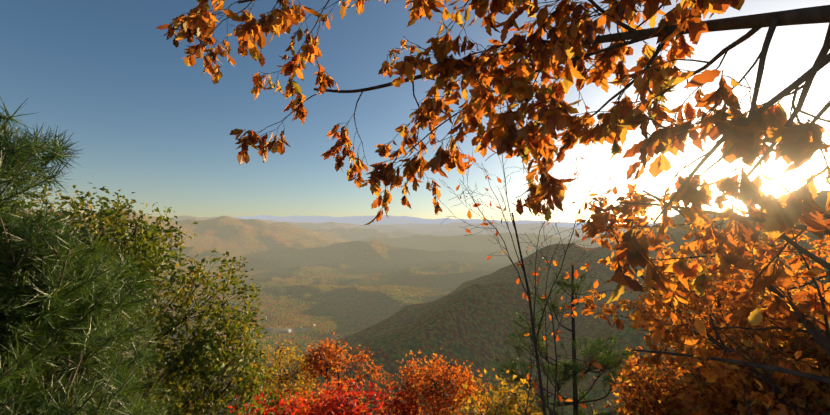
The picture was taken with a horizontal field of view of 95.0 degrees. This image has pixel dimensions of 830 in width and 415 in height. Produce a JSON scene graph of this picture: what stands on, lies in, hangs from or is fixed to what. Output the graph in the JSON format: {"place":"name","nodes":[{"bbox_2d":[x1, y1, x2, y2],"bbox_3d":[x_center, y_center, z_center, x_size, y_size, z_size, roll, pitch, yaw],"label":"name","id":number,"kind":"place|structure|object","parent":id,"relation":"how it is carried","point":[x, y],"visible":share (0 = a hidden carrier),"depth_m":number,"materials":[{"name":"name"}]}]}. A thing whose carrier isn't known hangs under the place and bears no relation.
{"place":"outdoors","nodes":[
{"label":"outdoors","id":0,"kind":"place"},
{"bbox_2d":[0,0,829,223],"label":"sky","id":1,"kind":"structure","parent":0,"point":[146,122],"materials":[{"name":"blue"}]},
{"bbox_2d":[2,190,829,414],"bbox_3d":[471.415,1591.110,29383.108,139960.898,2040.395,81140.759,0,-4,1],"label":"mountain landscape","id":2,"kind":"structure","parent":0,"point":[390,291],"depth_m":2417.71,"materials":[{"name":"green plant"}]},
{"bbox_2d":[0,94,180,414],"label":"pine tree","id":3,"kind":"object","parent":2,"relation":"on","point":[55,316],"visible":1,"depth_m":2.23,"materials":[{"name":"green plant"}]},
{"bbox_2d":[0,181,293,414],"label":"broadleaf tree wood","id":4,"kind":"object","parent":2,"relation":"on","point":[111,222],"visible":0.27,"depth_m":5.88,"materials":[{"name":"green plant"}]},
{"bbox_2d":[229,340,319,414],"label":"bush","id":5,"kind":"object","parent":2,"relation":"on","point":[285,382],"visible":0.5,"depth_m":8.89,"materials":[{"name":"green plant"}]},
{"bbox_2d":[228,375,421,414],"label":"bush","id":6,"kind":"object","parent":2,"relation":"on","point":[331,404],"visible":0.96,"depth_m":6.16,"materials":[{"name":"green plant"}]},
{"bbox_2d":[291,332,393,414],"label":"orange tree wood","id":7,"kind":"object","parent":2,"relation":"on","point":[317,360],"visible":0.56,"depth_m":8.46,"materials":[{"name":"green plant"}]},
{"bbox_2d":[376,348,498,414],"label":"orange tree wood","id":8,"kind":"object","parent":2,"relation":"on","point":[436,397],"visible":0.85,"depth_m":7.77,"materials":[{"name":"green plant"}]},
{"bbox_2d":[156,0,829,303],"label":"branches","id":9,"kind":"object","parent":2,"relation":"on","point":[799,144],"visible":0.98,"depth_m":2.75,"materials":[{"name":"orange plant"}]},
{"bbox_2d":[449,368,542,414],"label":"bush","id":10,"kind":"object","parent":2,"relation":"on","point":[508,407],"visible":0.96,"depth_m":5.51,"materials":[{"name":"yellow plant"}]},
{"bbox_2d":[439,38,626,414],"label":"sapling","id":11,"kind":"object","parent":2,"relation":"on","point":[528,298],"visible":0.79,"depth_m":4.66,"materials":[{"name":"brown plant"}]},
{"bbox_2d":[492,263,641,414],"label":"pine tree wood","id":12,"kind":"object","parent":2,"relation":"on","point":[609,361],"visible":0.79,"depth_m":7.31,"materials":[{"name":"green plant"}]},
{"bbox_2d":[575,181,829,414],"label":"tree","id":13,"kind":"object","parent":2,"relation":"on","point":[743,305],"visible":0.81,"depth_m":3.56,"materials":[{"name":"orange plant"}]},
{"bbox_2d":[585,195,829,324],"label":"autumn leaves","id":14,"kind":"object","parent":13,"relation":"attached to","point":[701,283],"visible":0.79,"depth_m":2.21,"materials":[{"name":"orange plant"}]},
{"bbox_2d":[594,302,829,414],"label":"oak tree wood","id":15,"kind":"object","parent":2,"relation":"on","point":[688,400],"visible":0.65,"depth_m":4.29,"materials":[{"name":"orange plant"}]},
{"bbox_2d":[610,220,829,414],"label":"tree","id":16,"kind":"object","parent":2,"relation":"on","point":[723,313],"visible":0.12,"depth_m":6.39,"materials":[{"name":"orange plant"}]}
]}

